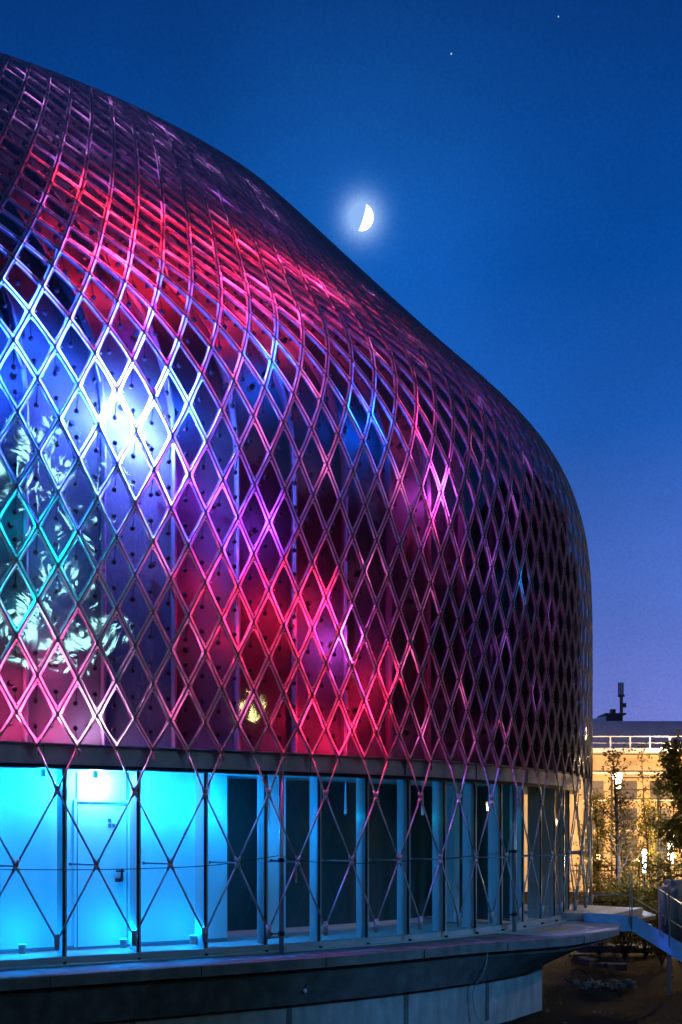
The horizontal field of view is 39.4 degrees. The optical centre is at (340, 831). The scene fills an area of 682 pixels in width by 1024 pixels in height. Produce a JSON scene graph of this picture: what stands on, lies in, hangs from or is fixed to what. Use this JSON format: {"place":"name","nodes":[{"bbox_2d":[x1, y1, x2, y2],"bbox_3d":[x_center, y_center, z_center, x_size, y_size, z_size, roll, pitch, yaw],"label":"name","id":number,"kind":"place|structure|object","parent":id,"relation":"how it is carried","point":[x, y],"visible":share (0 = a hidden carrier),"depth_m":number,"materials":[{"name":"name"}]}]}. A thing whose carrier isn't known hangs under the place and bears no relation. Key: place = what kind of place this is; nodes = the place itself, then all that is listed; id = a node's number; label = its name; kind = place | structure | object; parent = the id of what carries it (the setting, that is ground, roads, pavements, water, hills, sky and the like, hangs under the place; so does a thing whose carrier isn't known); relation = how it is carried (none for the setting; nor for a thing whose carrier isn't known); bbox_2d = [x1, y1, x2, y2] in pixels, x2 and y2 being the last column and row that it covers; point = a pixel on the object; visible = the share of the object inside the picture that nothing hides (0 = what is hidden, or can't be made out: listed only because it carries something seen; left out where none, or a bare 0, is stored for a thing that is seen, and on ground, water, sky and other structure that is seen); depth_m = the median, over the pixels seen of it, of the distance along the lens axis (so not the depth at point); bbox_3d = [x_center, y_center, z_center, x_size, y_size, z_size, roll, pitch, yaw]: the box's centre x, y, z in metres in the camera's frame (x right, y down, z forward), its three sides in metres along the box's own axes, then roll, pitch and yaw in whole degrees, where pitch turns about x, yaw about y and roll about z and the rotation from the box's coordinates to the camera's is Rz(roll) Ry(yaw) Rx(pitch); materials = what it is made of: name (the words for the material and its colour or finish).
{"place":"outdoors","nodes":[
{"label":"outdoors","id":0,"kind":"place"},
{"bbox_2d":[0,0,681,720],"label":"sky","id":1,"kind":"structure","parent":0,"point":[521,185],"materials":[{"name":"blue"}]},
{"bbox_2d":[350,203,372,230],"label":"moon","id":2,"kind":"object","parent":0,"point":[361,217],"visible":1,"depth_m":750.47,"materials":[{"name":"white"}]},
{"bbox_2d":[499,892,681,1023],"bbox_3d":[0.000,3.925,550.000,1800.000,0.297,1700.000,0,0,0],"label":"ground","id":3,"kind":"structure","parent":0,"point":[581,1006],"depth_m":22.91,"materials":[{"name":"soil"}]},
{"bbox_2d":[0,52,618,1023],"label":"exhibition pavilion","id":4,"kind":"structure","parent":3,"relation":"on","point":[286,488],"depth_m":16.78,"materials":[{"name":"glass"},{"name":"painted steel"},{"name":"concrete"}]},
{"bbox_2d":[78,805,126,946],"bbox_3d":[-4.092,0.760,16.352,0.833,2.400,0.055,0,0,-26],"label":"door","id":5,"kind":"structure","parent":4,"relation":"in","point":[100,921],"depth_m":16.36,"materials":[{"name":"white"}]},
{"bbox_2d":[270,771,284,954],"bbox_3d":[-1.097,0.545,16.486,0.274,3.190,0.110,0,0,-36],"label":"post","id":6,"kind":"object","parent":4,"relation":"on","point":[281,931],"visible":0.92,"depth_m":16.50,"materials":[{"name":"grey metal"}]},
{"bbox_2d":[0,855,277,869],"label":"wire","id":7,"kind":"object","parent":6,"relation":"attached to","point":[134,868],"visible":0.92,"depth_m":15.31,"materials":[{"name":"black metal"}]},
{"bbox_2d":[464,939,487,1023],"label":"cable","id":8,"kind":"object","parent":4,"relation":"hanging from","point":[478,979],"visible":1,"depth_m":18.56,"materials":[{"name":"paint"}]},
{"bbox_2d":[566,792,566,909],"bbox_3d":[5.499,0.500,23.432,0.011,3.000,0.725,0,0,22],"label":"window pane","id":9,"kind":"structure","parent":4,"relation":"in","point":[566,792],"depth_m":23.75,"materials":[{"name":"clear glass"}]},
{"bbox_2d":[501,904,655,936],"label":"entrance deck","id":10,"kind":"structure","parent":4,"relation":"attached to","point":[574,924],"depth_m":21.69,"materials":[{"name":"concrete"}]},
{"bbox_2d":[509,784,516,931],"bbox_3d":[3.613,0.570,20.089,0.247,3.140,0.116,0,0,-37],"label":"post","id":11,"kind":"object","parent":10,"relation":"on","point":[514,863],"visible":0.96,"depth_m":20.09,"materials":[{"name":"grey metal"}]},
{"bbox_2d":[284,850,513,863],"bbox_3d":[1.389,0.491,18.202,5.914,0.196,0.264,0,0,-37],"label":"wire","id":12,"kind":"object","parent":11,"relation":"attached to","point":[390,862],"visible":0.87,"depth_m":17.61,"materials":[{"name":"black metal"}]},
{"bbox_2d":[564,969,591,983],"bbox_3d":[6.073,3.683,24.233,0.620,0.285,0.760,0,0,35],"label":"cable","id":13,"kind":"object","parent":3,"relation":"on","point":[566,979],"visible":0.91,"depth_m":24.38,"materials":[{"name":"black plastic"}]},
{"bbox_2d":[578,956,599,965],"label":"broken slab","id":14,"kind":"structure","parent":3,"relation":"on","point":[586,960],"depth_m":26.88,"materials":[{"name":"concrete"}]},
{"bbox_2d":[570,783,624,903],"bbox_3d":[9.111,1.109,34.136,2.060,5.686,1.733,0,0,-37],"label":"slender tree","id":15,"kind":"object","parent":3,"relation":"on","point":[597,823],"visible":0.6,"depth_m":34.10,"materials":[{"name":"green plant"}]},
{"bbox_2d":[570,871,628,954],"bbox_3d":[8.056,2.562,29.871,2.297,2.786,1.936,0,0,0],"label":"shrub","id":16,"kind":"object","parent":3,"relation":"on","point":[614,904],"visible":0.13,"depth_m":29.91,"materials":[{"name":"green plant"}]},
{"bbox_2d":[524,721,681,891],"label":"tan apartment building","id":17,"kind":"structure","parent":3,"relation":"on","point":[617,735],"depth_m":60.00,"materials":[{"name":"tan plaster"},{"name":"glass"}]},
{"bbox_2d":[582,838,603,860],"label":"window","id":18,"kind":"structure","parent":17,"relation":"in","point":[584,838],"depth_m":59.93,"materials":[{"name":"grey"}]},
{"bbox_2d":[582,781,604,800],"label":"window","id":19,"kind":"structure","parent":17,"relation":"in","point":[596,784],"depth_m":59.93,"materials":[{"name":"grey"}]},
{"bbox_2d":[585,808,603,830],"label":"window","id":20,"kind":"structure","parent":17,"relation":"in","point":[593,827],"depth_m":59.93,"materials":[{"name":"grey"}]},
{"bbox_2d":[593,709,625,720],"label":"rooftop plant room","id":21,"kind":"object","parent":17,"relation":"on","point":[612,715],"visible":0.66,"depth_m":74.00,"materials":[{"name":"white paint"}]},
{"bbox_2d":[618,682,625,716],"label":"antenna mast","id":22,"kind":"object","parent":21,"relation":"on","point":[621,695],"visible":1,"depth_m":73.91,"materials":[{"name":"grey metal"}]},
{"bbox_2d":[615,838,636,860],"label":"window","id":23,"kind":"structure","parent":17,"relation":"in","point":[634,841],"depth_m":59.93,"materials":[{"name":"grey"}]},
{"bbox_2d":[618,808,636,830],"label":"window","id":24,"kind":"structure","parent":17,"relation":"in","point":[633,809],"depth_m":59.93,"materials":[{"name":"grey"}]},
{"bbox_2d":[618,781,638,800],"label":"window","id":25,"kind":"structure","parent":17,"relation":"in","point":[633,784],"depth_m":59.93,"materials":[{"name":"grey"}]},
{"bbox_2d":[650,838,667,860],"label":"window","id":26,"kind":"structure","parent":17,"relation":"in","point":[653,838],"depth_m":59.93,"materials":[{"name":"yellow"}]},
{"bbox_2d":[650,808,669,830],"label":"window","id":27,"kind":"structure","parent":17,"relation":"in","point":[666,809],"depth_m":59.93,"materials":[{"name":"grey"}]},
{"bbox_2d":[650,781,672,800],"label":"window","id":28,"kind":"structure","parent":17,"relation":"in","point":[653,796],"depth_m":59.93,"materials":[{"name":"grey"}]},
{"bbox_2d":[572,979,636,989],"bbox_3d":[6.538,3.798,23.501,1.513,0.274,0.990,0,0,0],"label":"rubble heap","id":29,"kind":"object","parent":3,"relation":"on","point":[627,983],"visible":0.99,"depth_m":23.43,"materials":[{"name":"concrete"}]},
{"bbox_2d":[542,954,673,1022],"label":"stones","id":30,"kind":"object","parent":3,"relation":"on","point":[672,976],"visible":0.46,"depth_m":24.52,"materials":[{"name":"grey stone"}]},
{"bbox_2d":[596,962,626,969],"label":"broken slab","id":31,"kind":"structure","parent":3,"relation":"on","point":[615,966],"depth_m":26.35,"materials":[{"name":"concrete"}]},
{"bbox_2d":[581,859,645,939],"bbox_3d":[9.303,2.455,32.999,2.292,3.000,2.058,0,0,-43],"label":"shrub","id":32,"kind":"object","parent":3,"relation":"on","point":[593,889],"visible":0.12,"depth_m":33.30,"materials":[{"name":"green plant"}]},
{"bbox_2d":[585,742,643,943],"bbox_3d":[9.023,0.508,31.257,1.785,6.890,1.799,0,0,-25],"label":"slender tree","id":33,"kind":"object","parent":3,"relation":"on","point":[617,835],"visible":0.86,"depth_m":31.21,"materials":[{"name":"green plant"}]},
{"bbox_2d":[577,944,657,952],"bbox_3d":[8.849,3.715,30.213,2.877,0.289,1.018,0,0,0],"label":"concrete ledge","id":34,"kind":"object","parent":3,"relation":"on","point":[596,948],"visible":0.48,"depth_m":29.75,"materials":[{"name":"grey concrete"}]},
{"bbox_2d":[613,772,621,797],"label":"street lamp","id":35,"kind":"object","parent":3,"relation":"on","point":[619,777],"visible":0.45,"depth_m":40.85,"materials":[{"name":"grey metal"}]},
{"bbox_2d":[604,807,638,934],"bbox_3d":[10.310,1.516,34.716,1.356,4.872,1.586,0,0,0],"label":"slender tree","id":36,"kind":"object","parent":3,"relation":"on","point":[624,867],"visible":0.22,"depth_m":34.58,"materials":[{"name":"green plant"}]},
{"bbox_2d":[595,870,657,960],"bbox_3d":[8.749,2.557,28.977,2.204,2.794,2.240,0,0,0],"label":"shrub","id":37,"kind":"object","parent":3,"relation":"on","point":[623,945],"visible":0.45,"depth_m":28.89,"materials":[{"name":"green plant"}]},
{"bbox_2d":[603,792,649,935],"bbox_3d":[9.706,1.317,31.737,1.708,5.271,1.382,0,0,-38],"label":"slender tree","id":38,"kind":"object","parent":3,"relation":"on","point":[628,861],"visible":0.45,"depth_m":31.64,"materials":[{"name":"green plant"}]},
{"bbox_2d":[584,872,681,994],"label":"steel stair","id":39,"kind":"object","parent":3,"relation":"on","point":[666,943],"visible":0.96,"depth_m":22.00,"materials":[{"name":"grey"}]},
{"bbox_2d":[608,777,670,887],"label":"trellis","id":40,"kind":"object","parent":3,"relation":"on","point":[657,847],"visible":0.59,"depth_m":53.45,"materials":[{"name":"grey metal"}]},
{"bbox_2d":[625,874,657,958],"bbox_3d":[9.509,2.613,29.579,1.762,2.683,2.037,0,0,-14],"label":"shrub","id":41,"kind":"object","parent":3,"relation":"on","point":[645,947],"visible":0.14,"depth_m":29.31,"materials":[{"name":"green plant"}]},
{"bbox_2d":[628,808,657,944],"bbox_3d":[10.403,1.433,32.942,1.373,5.037,1.152,0,0,26],"label":"slender tree","id":42,"kind":"object","parent":3,"relation":"on","point":[642,847],"visible":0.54,"depth_m":32.98,"materials":[{"name":"green plant"}]},
{"bbox_2d":[628,740,658,910],"bbox_3d":[11.921,0.167,37.262,1.339,7.572,1.364,0,0,17],"label":"slender tree","id":43,"kind":"object","parent":3,"relation":"on","point":[643,789],"visible":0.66,"depth_m":37.36,"materials":[{"name":"green plant"}]},
{"bbox_2d":[642,850,646,951],"bbox_3d":[9.550,2.187,30.000,0.165,3.226,0.165,0,0,0],"label":"street lamp","id":44,"kind":"object","parent":3,"relation":"on","point":[644,852],"visible":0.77,"depth_m":29.96,"materials":[{"name":"grey metal"}]},
{"bbox_2d":[615,729,681,962],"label":"bushy tree","id":45,"kind":"object","parent":3,"relation":"on","point":[672,773],"visible":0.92,"depth_m":28.35,"materials":[{"name":"green plant"}]},
{"bbox_2d":[593,898,656,902],"bbox_3d":[9.120,2.093,29.000,2.969,0.162,0.070,0,0,0],"label":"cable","id":46,"kind":"object","parent":45,"relation":"attached to","point":[604,901],"visible":0.4,"depth_m":28.97,"materials":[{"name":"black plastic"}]},
{"bbox_2d":[633,794,663,897],"bbox_3d":[12.477,1.189,38.902,1.522,5.522,1.609,0,0,-20],"label":"slender tree","id":47,"kind":"object","parent":3,"relation":"on","point":[652,842],"visible":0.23,"depth_m":38.90,"materials":[{"name":"green plant"}]},
{"bbox_2d":[634,893,666,963],"bbox_3d":[9.406,2.860,28.069,1.838,2.190,1.851,0,0,42],"label":"shrub","id":48,"kind":"object","parent":3,"relation":"on","point":[658,953],"visible":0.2,"depth_m":28.00,"materials":[{"name":"green plant"}]},
{"bbox_2d":[634,766,681,901],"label":"slender tree","id":49,"kind":"object","parent":3,"relation":"on","point":[664,848],"visible":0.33,"depth_m":30.96,"materials":[{"name":"green plant"}]},
{"bbox_2d":[658,879,681,941],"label":"railing","id":50,"kind":"object","parent":3,"relation":"on","point":[675,886],"visible":0.7,"depth_m":25.03,"materials":[{"name":"grey metal"}]},
{"bbox_2d":[571,864,681,904],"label":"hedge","id":51,"kind":"object","parent":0,"point":[611,870],"visible":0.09,"depth_m":38.03,"materials":[{"name":"green plant"}]}
]}

